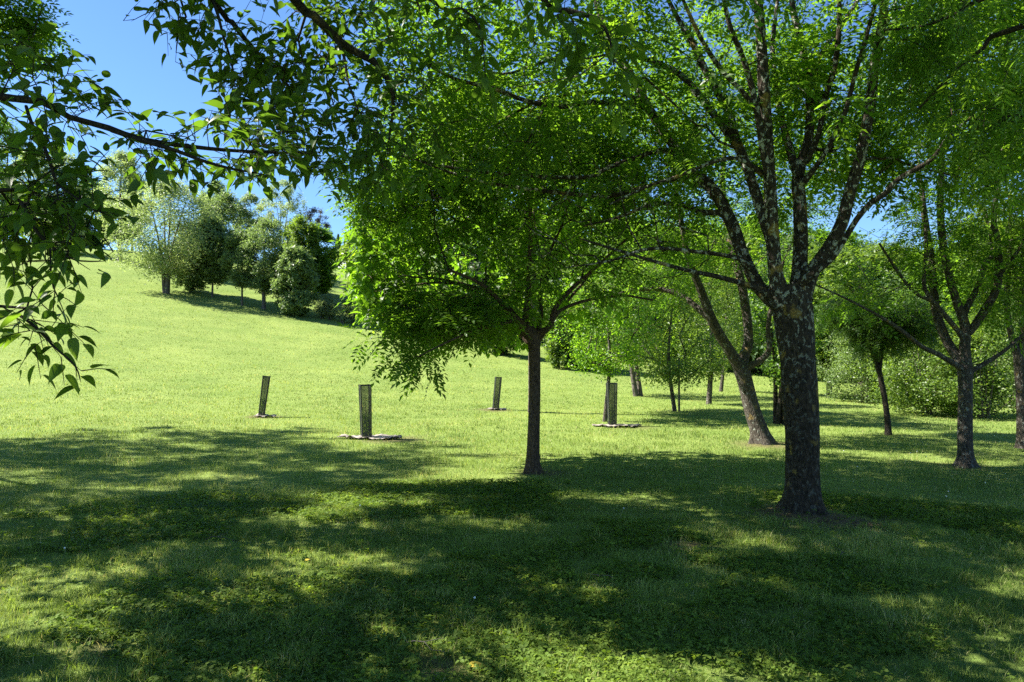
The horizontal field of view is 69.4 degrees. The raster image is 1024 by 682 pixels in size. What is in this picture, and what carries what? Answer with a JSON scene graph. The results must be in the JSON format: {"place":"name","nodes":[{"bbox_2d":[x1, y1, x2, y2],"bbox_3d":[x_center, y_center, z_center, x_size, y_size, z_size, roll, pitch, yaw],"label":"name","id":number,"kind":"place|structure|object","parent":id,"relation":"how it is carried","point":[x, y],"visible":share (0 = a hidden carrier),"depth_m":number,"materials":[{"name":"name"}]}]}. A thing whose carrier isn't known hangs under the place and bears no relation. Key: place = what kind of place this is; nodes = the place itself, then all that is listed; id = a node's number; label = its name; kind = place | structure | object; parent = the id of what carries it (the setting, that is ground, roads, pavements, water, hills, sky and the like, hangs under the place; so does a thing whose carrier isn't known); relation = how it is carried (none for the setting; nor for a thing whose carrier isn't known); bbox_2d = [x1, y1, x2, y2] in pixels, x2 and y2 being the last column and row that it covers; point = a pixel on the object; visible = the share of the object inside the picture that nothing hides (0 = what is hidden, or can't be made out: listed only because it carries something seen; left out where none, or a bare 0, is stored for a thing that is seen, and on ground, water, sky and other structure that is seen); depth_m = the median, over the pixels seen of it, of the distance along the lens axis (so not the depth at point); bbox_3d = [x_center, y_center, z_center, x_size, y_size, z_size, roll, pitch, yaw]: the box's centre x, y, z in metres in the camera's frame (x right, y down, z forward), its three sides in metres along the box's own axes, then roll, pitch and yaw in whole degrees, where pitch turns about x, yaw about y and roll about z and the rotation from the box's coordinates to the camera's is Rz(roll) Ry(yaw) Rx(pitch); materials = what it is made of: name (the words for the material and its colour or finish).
{"place":"outdoors","nodes":[
{"label":"outdoors","id":0,"kind":"place"},
{"bbox_2d":[28,208,86,249],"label":"hilltop tree","id":1,"kind":"object","parent":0,"point":[54,240],"visible":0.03,"depth_m":78.12,"materials":[{"name":"green plant"}]},
{"bbox_2d":[0,241,1023,681],"bbox_3d":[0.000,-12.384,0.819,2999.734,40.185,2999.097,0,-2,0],"label":"ground","id":2,"kind":"structure","parent":0,"point":[122,283],"depth_m":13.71,"materials":[{"name":"green plant"}]},
{"bbox_2d":[0,167,33,238],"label":"hilltop tree","id":3,"kind":"object","parent":2,"relation":"on","point":[2,202],"visible":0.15,"depth_m":83.79,"materials":[{"name":"green plant"}]},
{"bbox_2d":[0,114,37,240],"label":"hilltop tree","id":4,"kind":"object","parent":2,"relation":"on","point":[16,129],"visible":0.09,"depth_m":96.29,"materials":[{"name":"green plant"}]},
{"bbox_2d":[8,148,61,241],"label":"hilltop tree","id":5,"kind":"object","parent":2,"relation":"on","point":[35,177],"visible":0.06,"depth_m":89.72,"materials":[{"name":"green plant"}]},
{"bbox_2d":[0,0,79,171],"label":"ash tree","id":6,"kind":"object","parent":2,"relation":"on","point":[12,18],"visible":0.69,"depth_m":10.40,"materials":[{"name":"green plant"}]},
{"bbox_2d":[27,149,94,231],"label":"hilltop tree","id":7,"kind":"object","parent":2,"relation":"on","point":[68,161],"visible":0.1,"depth_m":92.40,"materials":[{"name":"green plant"}]},
{"bbox_2d":[77,175,127,248],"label":"hilltop tree","id":8,"kind":"object","parent":2,"relation":"on","point":[92,228],"visible":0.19,"depth_m":99.34,"materials":[{"name":"green plant"}]},
{"bbox_2d":[87,611,122,622],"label":"weed plant","id":9,"kind":"object","parent":2,"relation":"on","point":[107,618],"visible":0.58,"depth_m":4.93,"materials":[{"name":"green plant"}]},
{"bbox_2d":[87,148,150,260],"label":"hillside tree","id":10,"kind":"object","parent":2,"relation":"on","point":[123,162],"visible":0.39,"depth_m":75.89,"materials":[{"name":"green plant"}]},
{"bbox_2d":[108,172,156,245],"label":"hilltop tree","id":11,"kind":"object","parent":2,"relation":"on","point":[139,204],"visible":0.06,"depth_m":96.94,"materials":[{"name":"green plant"}]},
{"bbox_2d":[96,175,227,293],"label":"multi stemmed tree","id":12,"kind":"object","parent":2,"relation":"on","point":[163,262],"visible":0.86,"depth_m":62.12,"materials":[{"name":"green plant"}]},
{"bbox_2d":[0,0,348,400],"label":"mulberry tree","id":13,"kind":"object","parent":2,"relation":"on","point":[66,211],"visible":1,"depth_m":3.67,"materials":[{"name":"green plant"}]},
{"bbox_2d":[171,237,208,291],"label":"hillside tree","id":14,"kind":"object","parent":2,"relation":"on","point":[199,284],"visible":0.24,"depth_m":65.34,"materials":[{"name":"green plant"}]},
{"bbox_2d":[178,212,241,296],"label":"hillside tree","id":15,"kind":"object","parent":2,"relation":"on","point":[212,272],"visible":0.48,"depth_m":64.39,"materials":[{"name":"green plant"}]},
{"bbox_2d":[198,179,228,220],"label":"hillside tree","id":16,"kind":"object","parent":2,"relation":"on","point":[219,184],"visible":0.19,"depth_m":92.31,"materials":[{"name":"green plant"}]},
{"bbox_2d":[189,188,260,260],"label":"hillside tree","id":17,"kind":"object","parent":2,"relation":"on","point":[230,206],"visible":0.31,"depth_m":79.74,"materials":[{"name":"green plant"}]},
{"bbox_2d":[218,226,261,304],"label":"hillside tree","id":18,"kind":"object","parent":2,"relation":"on","point":[230,257],"visible":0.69,"depth_m":61.96,"materials":[{"name":"green plant"}]},
{"bbox_2d":[231,192,267,239],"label":"hillside tree","id":19,"kind":"object","parent":2,"relation":"on","point":[252,197],"visible":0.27,"depth_m":88.00,"materials":[{"name":"green plant"}]},
{"bbox_2d":[231,215,294,308],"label":"hillside tree","id":20,"kind":"object","parent":2,"relation":"on","point":[269,259],"visible":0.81,"depth_m":61.42,"materials":[{"name":"green plant"}]},
{"bbox_2d":[258,375,270,415],"bbox_3d":[-6.739,1.525,20.099,0.197,1.163,0.201,7,-3,-14],"label":"tree guard","id":21,"kind":"object","parent":2,"relation":"on","point":[265,381],"visible":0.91,"depth_m":20.03,"materials":[{"name":"plastic"}]},
{"bbox_2d":[254,413,276,416],"bbox_3d":[-6.680,1.997,19.985,0.617,0.095,0.378,0,-2,0],"label":"mulch mat","id":22,"kind":"object","parent":2,"relation":"on","point":[267,415],"visible":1,"depth_m":19.94,"materials":[{"name":"fabric"}]},
{"bbox_2d":[250,649,298,671],"bbox_3d":[-1.359,1.831,4.212,0.292,0.077,0.283,0,-2,0],"label":"weed plant","id":23,"kind":"object","parent":2,"relation":"on","point":[270,653],"visible":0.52,"depth_m":4.25,"materials":[{"name":"green plant"}]},
{"bbox_2d":[262,593,290,606],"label":"weed plant","id":24,"kind":"object","parent":2,"relation":"on","point":[287,594],"visible":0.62,"depth_m":5.28,"materials":[{"name":"green plant"}]},
{"bbox_2d":[254,179,309,273],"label":"hillside tree","id":25,"kind":"object","parent":2,"relation":"on","point":[289,207],"visible":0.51,"depth_m":83.72,"materials":[{"name":"green plant"}]},
{"bbox_2d":[267,244,320,316],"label":"hillside tree","id":26,"kind":"object","parent":2,"relation":"on","point":[292,291],"visible":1,"depth_m":59.79,"materials":[{"name":"green plant"}]},
{"bbox_2d":[279,213,326,283],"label":"hillside tree","id":27,"kind":"object","parent":2,"relation":"on","point":[300,227],"visible":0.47,"depth_m":73.70,"materials":[{"name":"green plant"}]},
{"bbox_2d":[304,207,331,242],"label":"hillside tree","id":28,"kind":"object","parent":2,"relation":"on","point":[325,226],"visible":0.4,"depth_m":84.21,"materials":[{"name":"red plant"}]},
{"bbox_2d":[300,224,341,293],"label":"hillside tree","id":29,"kind":"object","parent":2,"relation":"on","point":[326,283],"visible":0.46,"depth_m":75.59,"materials":[{"name":"green plant"}]},
{"bbox_2d":[312,292,333,318],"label":"shrub","id":30,"kind":"object","parent":2,"relation":"on","point":[321,311],"visible":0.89,"depth_m":60.72,"materials":[{"name":"green plant"}]},
{"bbox_2d":[320,293,339,319],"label":"shrub","id":31,"kind":"object","parent":2,"relation":"on","point":[329,315],"visible":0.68,"depth_m":60.83,"materials":[{"name":"green plant"}]},
{"bbox_2d":[333,249,344,267],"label":"shrub","id":32,"kind":"object","parent":2,"relation":"on","point":[340,263],"visible":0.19,"depth_m":112.19,"materials":[{"name":"green plant"}]},
{"bbox_2d":[330,298,351,322],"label":"shrub","id":33,"kind":"object","parent":2,"relation":"on","point":[341,316],"visible":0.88,"depth_m":59.94,"materials":[{"name":"green plant"}]},
{"bbox_2d":[343,240,352,263],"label":"shrub","id":34,"kind":"object","parent":2,"relation":"on","point":[349,246],"visible":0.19,"depth_m":118.00,"materials":[{"name":"green plant"}]},
{"bbox_2d":[342,296,359,323],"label":"shrub","id":35,"kind":"object","parent":2,"relation":"on","point":[351,318],"visible":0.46,"depth_m":60.40,"materials":[{"name":"green plant"}]},
{"bbox_2d":[337,434,401,439],"bbox_3d":[-3.031,2.027,15.759,1.398,0.094,0.625,0,-2,0],"label":"mulch mat","id":36,"kind":"object","parent":2,"relation":"on","point":[382,436],"visible":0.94,"depth_m":15.70,"materials":[{"name":"fabric"}]},
{"bbox_2d":[358,384,371,439],"bbox_3d":[-3.120,1.526,15.776,0.241,1.203,0.245,-1,-1,-22],"label":"tree guard","id":37,"kind":"object","parent":36,"relation":"on","point":[364,419],"visible":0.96,"depth_m":15.70,"materials":[{"name":"plastic"}]},
{"bbox_2d":[363,402,369,435],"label":"sapling","id":38,"kind":"object","parent":36,"relation":"on","point":[368,424],"visible":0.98,"depth_m":15.76,"materials":[{"name":"green plant"}]},
{"bbox_2d":[336,220,405,292],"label":"background tree","id":39,"kind":"object","parent":2,"relation":"on","point":[346,249],"visible":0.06,"depth_m":72.04,"materials":[{"name":"green plant"}]},
{"bbox_2d":[123,0,657,213],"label":"overhanging mulberry tree","id":40,"kind":"object","parent":2,"relation":"on","point":[260,75],"visible":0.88,"depth_m":5.30,"materials":[{"name":"green plant"}]},
{"bbox_2d":[374,214,464,300],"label":"background tree","id":41,"kind":"object","parent":2,"relation":"on","point":[409,262],"visible":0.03,"depth_m":65.54,"materials":[{"name":"green plant"}]},
{"bbox_2d":[407,638,446,652],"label":"fallen twig","id":42,"kind":"object","parent":2,"relation":"on","point":[427,645],"visible":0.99,"depth_m":4.47,"materials":[{"name":"brown wood"}]},
{"bbox_2d":[416,219,495,303],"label":"background tree","id":43,"kind":"object","parent":2,"relation":"on","point":[470,265],"visible":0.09,"depth_m":64.42,"materials":[{"name":"green plant"}]},
{"bbox_2d":[456,628,483,642],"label":"weed plant","id":44,"kind":"object","parent":2,"relation":"on","point":[472,634],"visible":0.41,"depth_m":4.70,"materials":[{"name":"green plant"}]},
{"bbox_2d":[438,201,508,309],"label":"background tree","id":45,"kind":"object","parent":2,"relation":"on","point":[479,246],"depth_m":73.75,"materials":[{"name":"green plant"}]},
{"bbox_2d":[469,661,484,666],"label":"fallen leaf","id":46,"kind":"object","parent":2,"relation":"on","point":[472,663],"visible":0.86,"depth_m":4.21,"materials":[{"name":"yellow plant"}]},
{"bbox_2d":[492,377,501,409],"bbox_3d":[-0.481,1.691,23.589,0.202,1.102,0.205,6,-3,-11],"label":"tree guard","id":47,"kind":"object","parent":2,"relation":"on","point":[498,392],"visible":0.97,"depth_m":23.52,"materials":[{"name":"plastic"}]},
{"bbox_2d":[345,194,666,457],"bbox_3d":[-0.498,-0.231,12.771,5.750,4.641,3.914,1,-2,-27],"label":"catalpa tree","id":48,"kind":"object","parent":2,"relation":"on","point":[363,290],"visible":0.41,"depth_m":12.03,"materials":[{"name":"green plant"}]},
{"bbox_2d":[489,304,525,354],"bbox_3d":[-0.639,-0.943,52.161,3.540,4.044,3.330,-2,-2,43],"label":"shrub","id":49,"kind":"object","parent":2,"relation":"on","point":[506,351],"visible":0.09,"depth_m":51.81,"materials":[{"name":"green plant"}]},
{"bbox_2d":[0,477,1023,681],"bbox_3d":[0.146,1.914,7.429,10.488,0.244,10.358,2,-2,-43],"label":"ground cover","id":50,"kind":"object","parent":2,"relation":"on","point":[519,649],"visible":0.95,"depth_m":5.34,"materials":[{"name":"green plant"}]},
{"bbox_2d":[310,40,733,474],"bbox_3d":[0.322,-1.558,11.991,6.295,7.268,5.557,0,-2,16],"label":"ash tree","id":51,"kind":"object","parent":2,"relation":"on","point":[463,317],"visible":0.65,"depth_m":10.90,"materials":[{"name":"green plant"}]},
{"bbox_2d":[487,250,559,338],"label":"background tree","id":52,"kind":"object","parent":2,"relation":"on","point":[546,277],"visible":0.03,"depth_m":63.05,"materials":[{"name":"green plant"}]},
{"bbox_2d":[440,78,627,408],"bbox_3d":[0.824,-2.955,22.803,6.524,10.496,7.100,1,-2,-33],"label":"tall tree","id":53,"kind":"object","parent":2,"relation":"on","point":[547,211],"visible":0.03,"depth_m":22.46,"materials":[{"name":"green plant"}]},
{"bbox_2d":[514,234,584,336],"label":"background tree","id":54,"kind":"object","parent":2,"relation":"on","point":[561,281],"visible":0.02,"depth_m":65.20,"materials":[{"name":"green plant"}]},
{"bbox_2d":[543,348,571,368],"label":"shrub","id":55,"kind":"object","parent":2,"relation":"on","point":[553,359],"visible":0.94,"depth_m":46.14,"materials":[{"name":"green plant"}]},
{"bbox_2d":[536,293,593,366],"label":"young tree","id":56,"kind":"object","parent":2,"relation":"on","point":[552,347],"visible":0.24,"depth_m":46.20,"materials":[{"name":"green plant"}]},
{"bbox_2d":[556,328,613,369],"bbox_3d":[4.877,0.309,48.147,4.737,3.270,5.401,0,-2,0],"label":"shrub","id":57,"kind":"object","parent":2,"relation":"on","point":[572,357],"visible":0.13,"depth_m":46.70,"materials":[{"name":"green plant"}]},
{"bbox_2d":[549,236,633,343],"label":"background tree","id":58,"kind":"object","parent":2,"relation":"on","point":[603,250],"visible":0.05,"depth_m":58.44,"materials":[{"name":"green plant"}]},
{"bbox_2d":[543,254,672,421],"bbox_3d":[2.499,-0.116,20.315,3.756,4.796,3.559,2,-2,-45],"label":"young tree","id":59,"kind":"object","parent":2,"relation":"on","point":[608,366],"visible":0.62,"depth_m":20.08,"materials":[{"name":"green plant"}]},
{"bbox_2d":[606,383,617,426],"bbox_3d":[2.554,1.647,18.919,0.254,1.163,0.257,0,-2,-6],"label":"tree guard","id":60,"kind":"object","parent":2,"relation":"on","point":[612,406],"visible":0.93,"depth_m":18.82,"materials":[{"name":"plastic"}]},
{"bbox_2d":[592,423,641,426],"bbox_3d":[2.678,2.136,18.832,1.275,0.065,0.582,0,-2,0],"label":"mulch mat","id":61,"kind":"object","parent":2,"relation":"on","point":[630,425],"visible":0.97,"depth_m":18.79,"materials":[{"name":"fabric"}]},
{"bbox_2d":[554,239,682,396],"bbox_3d":[4.790,-0.960,32.371,6.086,6.927,6.216,0,-2,0],"label":"young tree","id":62,"kind":"object","parent":2,"relation":"on","point":[637,388],"visible":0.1,"depth_m":31.83,"materials":[{"name":"green plant"}]},
{"bbox_2d":[581,217,658,332],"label":"background tree","id":63,"kind":"object","parent":2,"relation":"on","point":[619,242],"visible":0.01,"depth_m":61.27,"materials":[{"name":"green plant"}]},
{"bbox_2d":[284,0,1023,515],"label":"ash tree","id":64,"kind":"object","parent":2,"relation":"on","point":[794,78],"visible":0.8,"depth_m":8.73,"materials":[{"name":"green plant"}]},
{"bbox_2d":[611,228,709,361],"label":"background tree","id":65,"kind":"object","parent":2,"relation":"on","point":[647,305],"visible":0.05,"depth_m":56.42,"materials":[{"name":"green plant"}]},
{"bbox_2d":[604,260,733,410],"bbox_3d":[5.196,-0.166,24.330,4.303,5.090,3.977,0,-2,0],"label":"young tree","id":66,"kind":"object","parent":2,"relation":"on","point":[668,373],"visible":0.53,"depth_m":23.91,"materials":[{"name":"green plant"}]},
{"bbox_2d":[678,358,679,411],"bbox_3d":[5.411,1.461,23.967,0.076,1.850,0.068,0,-2,0],"label":"tree stake","id":67,"kind":"object","parent":2,"relation":"on","point":[678,391],"visible":0.58,"depth_m":23.93,"materials":[{"name":"brown wood"}]},
{"bbox_2d":[640,220,733,366],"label":"background tree","id":68,"kind":"object","parent":2,"relation":"on","point":[677,350],"visible":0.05,"depth_m":54.87,"materials":[{"name":"green plant"}]},
{"bbox_2d":[668,261,765,404],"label":"young tree","id":69,"kind":"object","parent":2,"relation":"on","point":[709,388],"visible":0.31,"depth_m":27.25,"materials":[{"name":"green plant"}]},
{"bbox_2d":[561,18,884,444],"bbox_3d":[4.263,-2.147,15.567,7.398,8.819,6.152,0,-2,0],"label":"leaning tree","id":70,"kind":"object","parent":2,"relation":"on","point":[742,367],"visible":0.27,"depth_m":14.91,"materials":[{"name":"green plant"}]},
{"bbox_2d":[676,232,774,371],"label":"background tree","id":71,"kind":"object","parent":2,"relation":"on","point":[749,248],"visible":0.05,"depth_m":52.59,"materials":[{"name":"green plant"}]},
{"bbox_2d":[688,262,764,391],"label":"young tree","id":72,"kind":"object","parent":2,"relation":"on","point":[722,377],"visible":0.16,"depth_m":35.65,"materials":[{"name":"green plant"}]},
{"bbox_2d":[721,213,791,368],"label":"background tree","id":73,"kind":"object","parent":2,"relation":"on","point":[783,234],"visible":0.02,"depth_m":57.56,"materials":[{"name":"green plant"}]},
{"bbox_2d":[728,244,830,424],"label":"young tree","id":74,"kind":"object","parent":2,"relation":"on","point":[774,373],"visible":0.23,"depth_m":19.80,"materials":[{"name":"green plant"}]},
{"bbox_2d":[729,233,831,374],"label":"background tree","id":75,"kind":"object","parent":2,"relation":"on","point":[756,350],"visible":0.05,"depth_m":49.30,"materials":[{"name":"green plant"}]},
{"bbox_2d":[766,243,889,397],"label":"young tree","id":76,"kind":"object","parent":2,"relation":"on","point":[846,254],"visible":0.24,"depth_m":32.09,"materials":[{"name":"green plant"}]},
{"bbox_2d":[792,220,871,253],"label":"background tree","id":77,"kind":"object","parent":2,"relation":"on","point":[852,238],"visible":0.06,"depth_m":55.27,"materials":[{"name":"green plant"}]},
{"bbox_2d":[818,233,887,251],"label":"woodland tree","id":78,"kind":"object","parent":2,"relation":"on","point":[870,241],"visible":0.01,"depth_m":126.98,"materials":[{"name":"green plant"}]},
{"bbox_2d":[819,257,893,382],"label":"background tree","id":79,"kind":"object","parent":2,"relation":"on","point":[873,267],"visible":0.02,"depth_m":46.87,"materials":[{"name":"green plant"}]},
{"bbox_2d":[816,330,921,402],"bbox_3d":[14.292,0.847,30.026,4.435,3.450,4.197,0,-2,0],"label":"hazel shrub","id":80,"kind":"object","parent":2,"relation":"on","point":[839,378],"visible":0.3,"depth_m":29.81,"materials":[{"name":"green plant"}]},
{"bbox_2d":[851,238,917,355],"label":"background tree","id":81,"kind":"object","parent":2,"relation":"on","point":[868,254],"visible":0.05,"depth_m":51.33,"materials":[{"name":"green plant"}]},
{"bbox_2d":[814,287,955,435],"bbox_3d":[8.494,0.465,17.041,3.000,3.511,3.194,0,-2,0],"label":"round headed tree","id":82,"kind":"object","parent":2,"relation":"on","point":[916,328],"visible":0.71,"depth_m":16.74,"materials":[{"name":"green plant"}]},
{"bbox_2d":[831,288,954,404],"bbox_3d":[15.039,0.115,28.922,4.616,4.893,4.391,-1,-2,29],"label":"hazel shrub","id":83,"kind":"object","parent":2,"relation":"on","point":[855,367],"visible":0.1,"depth_m":28.67,"materials":[{"name":"green plant"}]},
{"bbox_2d":[865,234,920,256],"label":"woodland tree","id":84,"kind":"object","parent":2,"relation":"on","point":[883,242],"visible":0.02,"depth_m":139.31,"materials":[{"name":"green plant"}]},
{"bbox_2d":[870,270,939,379],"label":"background tree","id":85,"kind":"object","parent":2,"relation":"on","point":[894,277],"visible":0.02,"depth_m":45.32,"materials":[{"name":"green plant"}]},
{"bbox_2d":[816,12,1023,468],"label":"vase shaped tree","id":86,"kind":"object","parent":2,"relation":"on","point":[960,360],"visible":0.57,"depth_m":12.10,"materials":[{"name":"green plant"}]},
{"bbox_2d":[853,307,1005,415],"bbox_3d":[13.084,0.599,23.409,3.766,3.619,4.252,1,-2,-36],"label":"hazel shrub","id":87,"kind":"object","parent":2,"relation":"on","point":[922,397],"visible":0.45,"depth_m":22.81,"materials":[{"name":"green plant"}]},
{"bbox_2d":[845,0,1023,222],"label":"narrow leaved ash tree","id":88,"kind":"object","parent":2,"relation":"on","point":[994,165],"visible":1,"depth_m":6.07,"materials":[{"name":"green plant"}]},
{"bbox_2d":[901,235,1017,388],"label":"background tree","id":89,"kind":"object","parent":2,"relation":"on","point":[946,302],"visible":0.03,"depth_m":41.82,"materials":[{"name":"green plant"}]},
{"bbox_2d":[909,307,1018,418],"bbox_3d":[14.532,0.657,22.519,3.989,3.512,3.847,0,-2,0],"label":"hazel shrub","id":90,"kind":"object","parent":2,"relation":"on","point":[992,392],"visible":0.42,"depth_m":22.28,"materials":[{"name":"green plant"}]},
{"bbox_2d":[932,84,1023,448],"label":"edge ash tree","id":91,"kind":"object","parent":2,"relation":"on","point":[1018,361],"visible":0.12,"depth_m":14.20,"materials":[{"name":"green plant"}]},
{"bbox_2d":[937,215,1023,386],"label":"background tree","id":92,"kind":"object","parent":2,"relation":"on","point":[948,295],"visible":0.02,"depth_m":38.70,"materials":[{"name":"green plant"}]},
{"bbox_2d":[956,296,1018,406],"bbox_3d":[18.264,0.300,26.996,4.808,4.416,4.354,0,-2,0],"label":"hazel shrub","id":93,"kind":"object","parent":2,"relation":"on","point":[1000,364],"visible":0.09,"depth_m":26.84,"materials":[{"name":"green plant"}]},
{"bbox_2d":[0,0,1023,260],"label":"sky","id":94,"kind":"structure","parent":0,"point":[119,47],"materials":[{"name":"blue"}]}
]}

